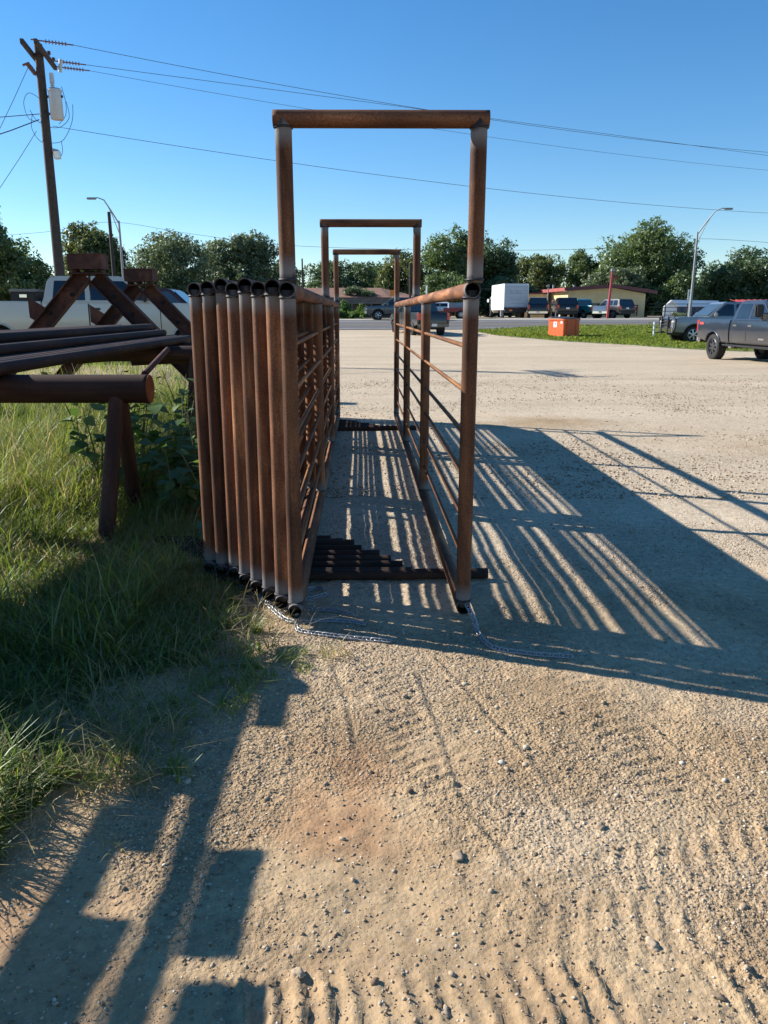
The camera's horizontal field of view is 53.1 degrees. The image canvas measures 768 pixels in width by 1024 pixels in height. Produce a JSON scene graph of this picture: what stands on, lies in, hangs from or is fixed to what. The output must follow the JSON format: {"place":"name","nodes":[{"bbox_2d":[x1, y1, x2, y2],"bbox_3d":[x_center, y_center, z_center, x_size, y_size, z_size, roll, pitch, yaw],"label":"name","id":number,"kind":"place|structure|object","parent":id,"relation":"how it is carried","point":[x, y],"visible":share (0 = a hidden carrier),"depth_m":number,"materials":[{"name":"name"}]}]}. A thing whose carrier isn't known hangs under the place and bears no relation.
{"place":"outdoors","nodes":[
{"label":"outdoors","id":0,"kind":"place"},
{"bbox_2d":[11,361,187,415],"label":"rough grass","id":1,"kind":"structure","parent":0,"point":[116,364],"depth_m":15.81,"materials":[{"name":"plant"}]},
{"bbox_2d":[107,212,115,275],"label":"wooden pole","id":2,"kind":"object","parent":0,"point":[111,245],"visible":0.59,"depth_m":54.87,"materials":[{"name":"brown wood"}]},
{"bbox_2d":[13,222,767,249],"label":"power line","id":3,"kind":"object","parent":2,"relation":"attached to","point":[368,248],"visible":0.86,"depth_m":54.89,"materials":[{"name":"metal"}]},
{"bbox_2d":[0,364,259,860],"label":"grass","id":4,"kind":"structure","parent":0,"point":[35,443],"depth_m":3.95,"materials":[{"name":"plant"}]},
{"bbox_2d":[0,316,767,1023],"bbox_3d":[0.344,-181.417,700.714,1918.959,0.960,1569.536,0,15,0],"label":"ground","id":5,"kind":"structure","parent":0,"point":[366,356],"depth_m":2.57,"materials":[{"name":"gravel"}]},
{"bbox_2d":[0,205,40,300],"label":"tree","id":6,"kind":"object","parent":5,"relation":"on","point":[14,255],"visible":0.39,"depth_m":48.41,"materials":[{"name":"green plant"}]},
{"bbox_2d":[0,257,53,295],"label":"tree","id":7,"kind":"object","parent":5,"relation":"on","point":[37,278],"visible":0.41,"depth_m":47.30,"materials":[{"name":"green plant"}]},
{"bbox_2d":[8,761,58,812],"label":"grass tuft","id":8,"kind":"object","parent":5,"relation":"on","point":[29,787],"visible":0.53,"depth_m":2.32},
{"bbox_2d":[20,38,89,276],"bbox_3d":[-9.782,-9.370,23.508,1.756,8.765,2.736,-3,15,-10],"label":"utility pole","id":9,"kind":"object","parent":5,"relation":"on","point":[54,95],"visible":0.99,"depth_m":22.82,"materials":[{"name":"brown wood"}]},
{"bbox_2d":[53,126,759,212],"bbox_3d":[8.231,-13.173,31.209,40.001,0.952,0.014,-7,16,-24],"label":"power line","id":10,"kind":"object","parent":9,"relation":"attached to","point":[381,175],"visible":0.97,"depth_m":27.23,"materials":[{"name":"metal"}]},
{"bbox_2d":[74,45,759,151],"bbox_3d":[9.356,-14.958,29.935,40.001,0.682,0.014,-7,16,-24],"label":"power line","id":11,"kind":"object","parent":9,"relation":"attached to","point":[383,102],"visible":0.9,"depth_m":25.15,"materials":[{"name":"metal"}]},
{"bbox_2d":[93,71,760,169],"bbox_3d":[8.938,-15.514,32.245,40.000,0.769,0.011,-7,16,-24],"label":"power line","id":12,"kind":"object","parent":9,"relation":"attached to","point":[437,129],"visible":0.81,"depth_m":29.22,"materials":[{"name":"metal"}]},
{"bbox_2d":[89,65,767,155],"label":"power line","id":13,"kind":"object","parent":9,"relation":"attached to","point":[394,105],"visible":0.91,"depth_m":27.11,"materials":[{"name":"metal"}]},
{"bbox_2d":[25,737,87,788],"bbox_3d":[-1.044,0.812,2.448,0.306,0.100,0.243,0,15,0],"label":"grass tuft","id":14,"kind":"object","parent":5,"relation":"on","point":[60,785],"visible":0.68,"depth_m":2.44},
{"bbox_2d":[41,372,103,437],"bbox_3d":[-3.136,-0.970,7.746,0.682,0.915,0.385,-8,17,-29],"label":"broadleaf weed","id":15,"kind":"object","parent":5,"relation":"on","point":[74,412],"visible":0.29,"depth_m":7.77,"materials":[{"name":"green plant"}]},
{"bbox_2d":[0,375,154,540],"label":"pipe rack","id":16,"kind":"object","parent":5,"relation":"on","point":[118,394],"visible":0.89,"depth_m":5.03,"materials":[{"name":"metal"}]},
{"bbox_2d":[3,336,157,355],"bbox_3d":[-2.932,-1.412,6.837,0.089,0.088,8.051,-1,15,-2],"label":"steel pipe","id":17,"kind":"object","parent":16,"relation":"on","point":[68,347],"visible":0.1,"depth_m":6.92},
{"bbox_2d":[0,329,166,355],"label":"steel pipe","id":18,"kind":"object","parent":17,"relation":"on","point":[21,347],"visible":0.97,"depth_m":7.12,"materials":[{"name":"metal"}]},
{"bbox_2d":[0,335,175,359],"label":"steel pipe","id":19,"kind":"object","parent":16,"relation":"on","point":[78,348],"visible":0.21,"depth_m":6.79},
{"bbox_2d":[0,334,176,357],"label":"steel pipe","id":20,"kind":"object","parent":16,"relation":"on","point":[79,346],"visible":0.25,"depth_m":7.06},
{"bbox_2d":[0,335,185,360],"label":"steel pipe","id":21,"kind":"object","parent":16,"relation":"on","point":[82,349],"visible":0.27,"depth_m":6.61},
{"bbox_2d":[0,335,191,375],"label":"steel pipe","id":22,"kind":"object","parent":16,"relation":"on","point":[23,364],"visible":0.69,"depth_m":6.32,"materials":[{"name":"metal"}]},
{"bbox_2d":[142,347,169,374],"bbox_3d":[-2.063,-1.374,6.979,0.051,0.207,1.010,-1,15,-4],"label":"bent pipe","id":23,"kind":"object","parent":16,"relation":"on","point":[151,366],"visible":0.89,"depth_m":6.87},
{"bbox_2d":[63,416,100,470],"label":"broadleaf weed","id":24,"kind":"object","parent":5,"relation":"on","point":[83,437],"visible":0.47,"depth_m":6.42,"materials":[{"name":"green plant"}]},
{"bbox_2d":[59,403,105,480],"bbox_3d":[-2.284,-0.447,6.049,0.385,0.758,0.551,-10,18,-34],"label":"broadleaf weed","id":25,"kind":"object","parent":5,"relation":"on","point":[77,446],"visible":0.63,"depth_m":6.04,"materials":[{"name":"green plant"}]},
{"bbox_2d":[0,276,190,335],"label":"pickup truck","id":26,"kind":"object","parent":5,"relation":"on","point":[14,312],"visible":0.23,"depth_m":18.54,"materials":[{"name":"beige paint"}]},
{"bbox_2d":[7,251,188,380],"bbox_3d":[-4.316,-2.606,11.463,4.155,2.433,0.309,0,15,0],"label":"channel stand","id":27,"kind":"object","parent":5,"relation":"on","point":[51,314],"visible":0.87,"depth_m":11.35,"materials":[{"name":"metal"}]},
{"bbox_2d":[86,197,123,277],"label":"street light","id":28,"kind":"object","parent":5,"relation":"on","point":[118,229],"visible":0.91,"depth_m":43.34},
{"bbox_2d":[54,267,191,374],"bbox_3d":[-4.243,-3.135,13.650,3.951,2.331,0.309,0,15,0],"label":"channel stand","id":29,"kind":"object","parent":5,"relation":"on","point":[167,308],"visible":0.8,"depth_m":13.57,"materials":[{"name":"metal"}]},
{"bbox_2d":[85,346,195,426],"bbox_3d":[-3.780,-1.490,9.532,3.600,1.119,0.936,0,15,0],"label":"pipe rack","id":30,"kind":"object","parent":5,"relation":"on","point":[180,353],"visible":0.16,"depth_m":9.33,"materials":[{"name":"metal"}]},
{"bbox_2d":[131,361,188,365],"bbox_3d":[-2.806,-1.918,9.731,0.763,0.118,0.088,-4,15,-15],"label":"scrap pipe","id":31,"kind":"object","parent":30,"relation":"on","point":[135,363],"visible":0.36,"depth_m":9.67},
{"bbox_2d":[119,403,176,497],"bbox_3d":[-1.802,-0.473,6.049,0.499,0.812,0.662,4,15,15],"label":"broadleaf weed","id":32,"kind":"object","parent":5,"relation":"on","point":[147,459],"visible":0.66,"depth_m":6.00,"materials":[{"name":"green plant"}]},
{"bbox_2d":[130,389,168,469],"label":"broadleaf weed","id":33,"kind":"object","parent":5,"relation":"on","point":[153,435],"visible":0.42,"depth_m":6.75,"materials":[{"name":"green plant"}]},
{"bbox_2d":[143,288,189,303],"bbox_3d":[-6.989,-6.293,25.190,5.380,1.983,2.420,-1,15,-2],"label":"suv","id":34,"kind":"object","parent":5,"relation":"on","point":[175,296],"visible":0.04,"depth_m":24.23,"materials":[{"name":"paint"}]},
{"bbox_2d":[133,742,202,782],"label":"grass tuft","id":35,"kind":"object","parent":5,"relation":"on","point":[178,770],"visible":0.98,"depth_m":2.48,"materials":[{"name":"plant"}]},
{"bbox_2d":[137,438,199,513],"bbox_3d":[-1.482,-0.213,5.442,0.491,0.613,0.394,-1,15,-4],"label":"broadleaf weed","id":36,"kind":"object","parent":5,"relation":"on","point":[182,495],"visible":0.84,"depth_m":5.46,"materials":[{"name":"green plant"}]},
{"bbox_2d":[156,370,194,420],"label":"broadleaf weed","id":37,"kind":"object","parent":5,"relation":"on","point":[176,401],"visible":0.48,"depth_m":8.97,"materials":[{"name":"green plant"}]},
{"bbox_2d":[4,630,350,814],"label":"sparse weeds","id":38,"kind":"object","parent":5,"relation":"on","point":[221,700],"visible":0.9,"depth_m":2.82,"materials":[{"name":"green plant"}]},
{"bbox_2d":[153,443,201,520],"bbox_3d":[-1.252,-0.176,5.308,0.634,0.611,0.379,-3,15,-12],"label":"broadleaf weed","id":39,"kind":"object","parent":5,"relation":"on","point":[183,470],"visible":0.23,"depth_m":5.28,"materials":[{"name":"green plant"}]},
{"bbox_2d":[161,378,196,469],"bbox_3d":[-1.681,-0.713,6.631,0.454,1.025,0.509,0,15,0],"label":"broadleaf weed","id":40,"kind":"object","parent":5,"relation":"on","point":[177,434],"visible":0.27,"depth_m":6.66,"materials":[{"name":"green plant"}]},
{"bbox_2d":[160,389,198,487],"bbox_3d":[-1.609,-0.537,6.201,0.603,0.856,0.428,11,18,36],"label":"broadleaf weed","id":41,"kind":"object","parent":5,"relation":"on","point":[182,439],"visible":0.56,"depth_m":6.19,"materials":[{"name":"green plant"}]},
{"bbox_2d":[0,512,360,864],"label":"dry stalks","id":42,"kind":"object","parent":5,"relation":"on","point":[129,680],"visible":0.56,"depth_m":2.89,"materials":[{"name":"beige plant"}]},
{"bbox_2d":[165,374,197,444],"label":"broadleaf weed","id":43,"kind":"object","parent":5,"relation":"on","point":[177,417],"visible":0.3,"depth_m":7.38,"materials":[{"name":"green plant"}]},
{"bbox_2d":[164,413,200,498],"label":"broadleaf weed","id":44,"kind":"object","parent":5,"relation":"on","point":[187,481],"visible":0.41,"depth_m":5.77,"materials":[{"name":"green plant"}]},
{"bbox_2d":[206,864,222,874],"bbox_3d":[-0.458,0.966,2.075,0.042,0.008,0.045,-5,15,-19],"label":"stone","id":45,"kind":"object","parent":5,"relation":"on","point":[215,869],"visible":1,"depth_m":2.07,"materials":[{"name":"stone"}]},
{"bbox_2d":[196,599,252,631],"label":"grass tuft","id":46,"kind":"object","parent":5,"relation":"on","point":[224,622],"visible":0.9,"depth_m":3.61,"materials":[{"name":"plant"}]},
{"bbox_2d":[191,227,279,282],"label":"tree","id":47,"kind":"object","parent":5,"relation":"on","point":[251,259],"visible":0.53,"depth_m":72.75,"materials":[{"name":"green plant"}]},
{"bbox_2d":[231,648,264,671],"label":"grass tuft","id":48,"kind":"object","parent":5,"relation":"on","point":[255,666],"visible":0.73,"depth_m":3.21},
{"bbox_2d":[154,282,345,573],"bbox_3d":[-0.987,-1.281,7.506,1.120,1.593,7.128,0,15,-2],"label":"cattle panel","id":49,"kind":"object","parent":5,"relation":"on","point":[198,345],"visible":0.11,"depth_m":4.07,"materials":[{"name":"metal"}]},
{"bbox_2d":[165,281,342,576],"bbox_3d":[-0.905,-1.269,7.450,1.120,1.598,7.123,0,15,-2],"label":"cattle panel","id":50,"kind":"object","parent":5,"relation":"on","point":[207,290],"visible":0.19,"depth_m":4.01,"materials":[{"name":"metal"}]},
{"bbox_2d":[236,612,275,634],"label":"grass tuft","id":51,"kind":"object","parent":5,"relation":"on","point":[257,630],"visible":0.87,"depth_m":3.61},
{"bbox_2d":[175,278,356,580],"bbox_3d":[-0.830,-1.262,7.404,1.120,1.609,7.137,0,15,-2],"label":"cattle panel","id":52,"kind":"object","parent":5,"relation":"on","point":[220,284],"visible":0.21,"depth_m":3.99,"materials":[{"name":"metal"}]},
{"bbox_2d":[178,282,361,586],"bbox_3d":[-0.781,-1.224,7.300,1.120,1.586,7.124,0,15,-2],"label":"cattle panel","id":53,"kind":"object","parent":5,"relation":"on","point":[233,310],"visible":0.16,"depth_m":3.88,"materials":[{"name":"metal"}]},
{"bbox_2d":[192,278,379,593],"bbox_3d":[-0.669,-1.205,7.197,1.120,1.602,7.126,0,15,-2],"label":"cattle panel","id":54,"kind":"object","parent":5,"relation":"on","point":[247,345],"visible":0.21,"depth_m":3.77,"materials":[{"name":"metal"}]},
{"bbox_2d":[269,261,309,287],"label":"tree","id":55,"kind":"object","parent":5,"relation":"on","point":[299,282],"visible":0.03,"depth_m":85.82,"materials":[{"name":"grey plant"}]},
{"bbox_2d":[200,281,390,600],"bbox_3d":[-0.600,-1.170,7.100,1.121,1.583,7.129,0,15,-2],"label":"cattle panel","id":56,"kind":"object","parent":5,"relation":"on","point":[257,296],"visible":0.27,"depth_m":3.71,"materials":[{"name":"metal"}]},
{"bbox_2d":[213,281,411,618],"bbox_3d":[-0.485,-1.109,6.885,1.120,1.574,7.134,0,15,-2],"label":"cattle panel","id":57,"kind":"object","parent":5,"relation":"on","point":[299,559],"visible":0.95,"depth_m":4.18,"materials":[{"name":"metal"}]},
{"bbox_2d":[258,594,366,624],"bbox_3d":[-0.423,0.506,3.797,0.704,0.027,0.192,10,18,33],"label":"chain","id":58,"kind":"object","parent":5,"relation":"on","point":[341,620],"visible":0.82,"depth_m":3.72,"materials":[{"name":"metal"}]},
{"bbox_2d":[303,607,353,616],"bbox_3d":[-0.278,0.495,3.844,0.282,0.026,0.044,4,15,16],"label":"chain","id":59,"kind":"object","parent":5,"relation":"on","point":[328,609],"visible":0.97,"depth_m":3.85,"materials":[{"name":"metal"}]},
{"bbox_2d":[264,279,402,608],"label":"cattle panel","id":60,"kind":"object","parent":5,"relation":"on","point":[273,320],"visible":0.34,"depth_m":3.68,"materials":[{"name":"metal"}]},
{"bbox_2d":[333,249,399,302],"bbox_3d":[-0.231,-3.121,10.161,0.883,0.675,0.084,0,15,-1],"label":"overhead frame","id":61,"kind":"object","parent":60,"relation":"on","point":[338,252],"visible":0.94,"depth_m":10.08,"materials":[{"name":"metal"}]},
{"bbox_2d":[301,258,382,287],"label":"tree","id":62,"kind":"object","parent":5,"relation":"on","point":[361,271],"visible":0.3,"depth_m":93.96,"materials":[{"name":"green plant"}]},
{"bbox_2d":[294,613,390,642],"bbox_3d":[-0.206,0.544,3.548,0.495,0.086,0.066,6,16,20],"label":"chain","id":63,"kind":"object","parent":5,"relation":"on","point":[352,637],"visible":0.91,"depth_m":3.54,"materials":[{"name":"metal"}]},
{"bbox_2d":[305,284,411,317],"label":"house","id":64,"kind":"structure","parent":5,"relation":"on","point":[381,296],"depth_m":78.20,"materials":[{"name":"brown"}]},
{"bbox_2d":[342,285,375,295],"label":"roof vine","id":65,"kind":"object","parent":64,"relation":"on","point":[354,289],"visible":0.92,"depth_m":77.92,"materials":[{"name":"green plant"}]},
{"bbox_2d":[309,283,487,614],"bbox_3d":[-0.066,-1.117,6.914,1.120,1.574,7.128,0,15,-2],"label":"cattle panel","id":66,"kind":"object","parent":5,"relation":"on","point":[461,575],"visible":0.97,"depth_m":4.27,"materials":[{"name":"metal"}]},
{"bbox_2d":[320,219,421,297],"bbox_3d":[-0.117,-2.269,6.892,0.903,0.675,0.083,0,15,0],"label":"overhead frame","id":67,"kind":"object","parent":66,"relation":"on","point":[326,224],"visible":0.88,"depth_m":6.81,"materials":[{"name":"metal"}]},
{"bbox_2d":[272,109,490,282],"bbox_3d":[-0.011,-1.312,3.214,0.883,0.675,0.082,0,15,-1],"label":"overhead frame","id":68,"kind":"object","parent":66,"relation":"on","point":[285,122],"visible":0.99,"depth_m":3.14,"materials":[{"name":"metal"}]},
{"bbox_2d":[373,247,425,294],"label":"tree","id":69,"kind":"object","parent":5,"relation":"on","point":[385,279],"visible":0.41,"depth_m":89.06,"materials":[{"name":"green plant"}]},
{"bbox_2d":[390,303,449,334],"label":"pickup truck","id":70,"kind":"object","parent":5,"relation":"on","point":[439,323],"visible":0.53,"depth_m":44.77,"materials":[{"name":"grey paint"}]},
{"bbox_2d":[411,273,481,315],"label":"tree","id":71,"kind":"object","parent":5,"relation":"on","point":[442,282],"visible":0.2,"depth_m":84.92,"materials":[{"name":"green plant"}]},
{"bbox_2d":[420,222,484,316],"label":"tree","id":72,"kind":"object","parent":5,"relation":"on","point":[454,259],"visible":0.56,"depth_m":90.05,"materials":[{"name":"green plant"}]},
{"bbox_2d":[478,230,521,316],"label":"tree","id":73,"kind":"object","parent":5,"relation":"on","point":[498,260],"visible":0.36,"depth_m":93.68,"materials":[{"name":"green plant"}]},
{"bbox_2d":[479,273,538,316],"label":"tree","id":74,"kind":"object","parent":5,"relation":"on","point":[485,295],"visible":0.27,"depth_m":89.45,"materials":[{"name":"green plant"}]},
{"bbox_2d":[465,603,573,658],"bbox_3d":[0.549,0.551,3.433,0.584,0.113,0.170,13,20,42],"label":"chain","id":75,"kind":"object","parent":5,"relation":"on","point":[476,627],"visible":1,"depth_m":3.38,"materials":[{"name":"metal"}]},
{"bbox_2d":[512,253,565,292],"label":"tree","id":76,"kind":"object","parent":5,"relation":"on","point":[542,270],"visible":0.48,"depth_m":99.40,"materials":[{"name":"green plant"}]},
{"bbox_2d":[552,248,602,290],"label":"tree","id":77,"kind":"object","parent":5,"relation":"on","point":[578,265],"visible":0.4,"depth_m":101.55,"materials":[{"name":"green plant"}]},
{"bbox_2d":[515,284,657,317],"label":"yellow building","id":78,"kind":"structure","parent":5,"relation":"on","point":[597,294],"depth_m":80.92,"materials":[{"name":"paint"}]},
{"bbox_2d":[478,324,753,351],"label":"grass island","id":79,"kind":"structure","parent":5,"relation":"on","point":[750,350],"depth_m":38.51,"materials":[{"name":"plant"}]},
{"bbox_2d":[548,316,580,335],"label":"dumpster","id":80,"kind":"object","parent":79,"relation":"on","point":[564,325],"visible":0.82,"depth_m":43.33,"materials":[{"name":"orange paint"}]},
{"bbox_2d":[688,208,732,315],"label":"street light","id":81,"kind":"object","parent":79,"relation":"on","point":[692,288],"visible":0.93,"depth_m":47.58,"materials":[{"name":"metal"}]},
{"bbox_2d":[580,265,652,310],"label":"tree","id":82,"kind":"object","parent":5,"relation":"on","point":[631,277],"visible":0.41,"depth_m":91.31,"materials":[{"name":"green plant"}]},
{"bbox_2d":[589,215,706,316],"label":"tree","id":83,"kind":"object","parent":5,"relation":"on","point":[648,255],"visible":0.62,"depth_m":93.76,"materials":[{"name":"green plant"}]},
{"bbox_2d":[645,936,659,951],"bbox_3d":[0.635,1.023,1.820,0.029,0.020,0.047,-7,16,-26],"label":"stone","id":84,"kind":"object","parent":5,"relation":"on","point":[652,943],"visible":1,"depth_m":1.81,"materials":[{"name":"stone"}]},
{"bbox_2d":[645,269,712,315],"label":"tree","id":85,"kind":"object","parent":5,"relation":"on","point":[676,286],"visible":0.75,"depth_m":90.76,"materials":[{"name":"green plant"}]},
{"bbox_2d":[657,302,741,341],"bbox_3d":[16.849,-9.351,37.900,6.066,1.948,2.450,0,15,-1],"label":"pickup truck","id":86,"kind":"object","parent":5,"relation":"on","point":[681,328],"visible":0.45,"depth_m":37.02,"materials":[{"name":"grey metal"}]},
{"bbox_2d":[691,245,767,301],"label":"tree","id":87,"kind":"object","parent":5,"relation":"on","point":[743,276],"visible":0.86,"depth_m":96.94,"materials":[{"name":"green plant"}]},
{"bbox_2d":[697,300,767,358],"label":"pickup truck","id":88,"kind":"object","parent":5,"relation":"on","point":[746,326],"visible":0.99,"depth_m":24.11,"materials":[{"name":"grey metal"}]},
{"bbox_2d":[0,0,767,287],"label":"sky","id":89,"kind":"structure","parent":0,"point":[689,72],"materials":[{"name":"blue"}]},
{"bbox_2d":[342,318,493,318],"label":"verge","id":90,"kind":"structure","parent":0,"point":[450,318],"depth_m":69.69,"materials":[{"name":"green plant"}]},
{"bbox_2d":[61,219,134,282],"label":"tree","id":91,"kind":"object","parent":90,"relation":"on","point":[83,239],"visible":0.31,"depth_m":61.66,"materials":[{"name":"green plant"}]},
{"bbox_2d":[125,228,221,294],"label":"tree","id":92,"kind":"object","parent":90,"relation":"on","point":[164,256],"visible":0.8,"depth_m":67.16,"materials":[{"name":"green plant"}]},
{"bbox_2d":[438,303,462,318],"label":"pickup truck","id":93,"kind":"object","parent":90,"relation":"on","point":[457,308],"visible":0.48,"depth_m":66.86,"materials":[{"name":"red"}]},
{"bbox_2d":[339,319,658,329],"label":"road","id":94,"kind":"structure","parent":0,"point":[362,324],"depth_m":57.82,"materials":[{"name":"asphalt"}]},
{"bbox_2d":[363,297,412,319],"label":"suv","id":95,"kind":"object","parent":94,"relation":"on","point":[379,312],"visible":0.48,"depth_m":61.19,"materials":[{"name":"grey paint"}]},
{"bbox_2d":[305,374,767,498],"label":"lot gravel","id":96,"kind":"structure","parent":0,"point":[587,475],"depth_m":7.84,"materials":[{"name":"gravel"}]},
{"bbox_2d":[500,318,658,318],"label":"lot","id":97,"kind":"structure","parent":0,"point":[580,318],"depth_m":69.32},
{"bbox_2d":[487,284,528,317],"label":"box truck","id":98,"kind":"object","parent":97,"relation":"on","point":[509,299],"visible":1,"depth_m":75.45,"materials":[{"name":"white metal"}]},
{"bbox_2d":[527,298,549,317],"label":"pickup truck","id":99,"kind":"object","parent":97,"relation":"on","point":[537,306],"visible":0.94,"depth_m":73.59,"materials":[{"name":"black paint"}]},
{"bbox_2d":[551,297,578,317],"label":"suv","id":100,"kind":"object","parent":97,"relation":"on","point":[566,306],"visible":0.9,"depth_m":70.57,"materials":[{"name":"black paint"}]},
{"bbox_2d":[561,299,606,317],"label":"pickup truck","id":101,"kind":"object","parent":97,"relation":"on","point":[586,307],"visible":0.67,"depth_m":72.27,"materials":[{"name":"teal paint"}]},
{"bbox_2d":[606,269,616,318],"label":"red pole","id":102,"kind":"object","parent":97,"relation":"on","point":[609,296],"visible":1,"depth_m":67.27,"materials":[{"name":"metal"}]},
{"bbox_2d":[592,299,635,317],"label":"suv","id":103,"kind":"object","parent":97,"relation":"on","point":[625,308],"visible":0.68,"depth_m":71.75,"materials":[{"name":"black paint"}]},
{"bbox_2d":[663,300,718,316],"bbox_3d":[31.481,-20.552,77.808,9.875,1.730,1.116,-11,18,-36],"label":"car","id":104,"kind":"object","parent":97,"relation":"on","point":[683,303],"visible":0.38,"depth_m":75.99,"materials":[{"name":"white metal"}]},
{"bbox_3d":[-3.025,-1.422,6.874,0.089,0.088,8.173,-1,15,-2],"label":"steel pipe","id":105,"kind":"object","parent":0,"visible":0},
{"bbox_2d":[0,329,159,343],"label":"steel pipe","id":106,"kind":"object","parent":105,"relation":"on","point":[74,336],"visible":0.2,"depth_m":7.42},
{"bbox_3d":[-3.107,-1.438,6.625,0.089,0.088,7.249,-1,15,-2],"label":"steel pipe","id":107,"kind":"object","parent":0,"visible":0},
{"bbox_2d":[0,324,153,342],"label":"steel pipe","id":108,"kind":"object","parent":107,"relation":"on","point":[5,337],"visible":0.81,"depth_m":7.39,"materials":[{"name":"metal"}]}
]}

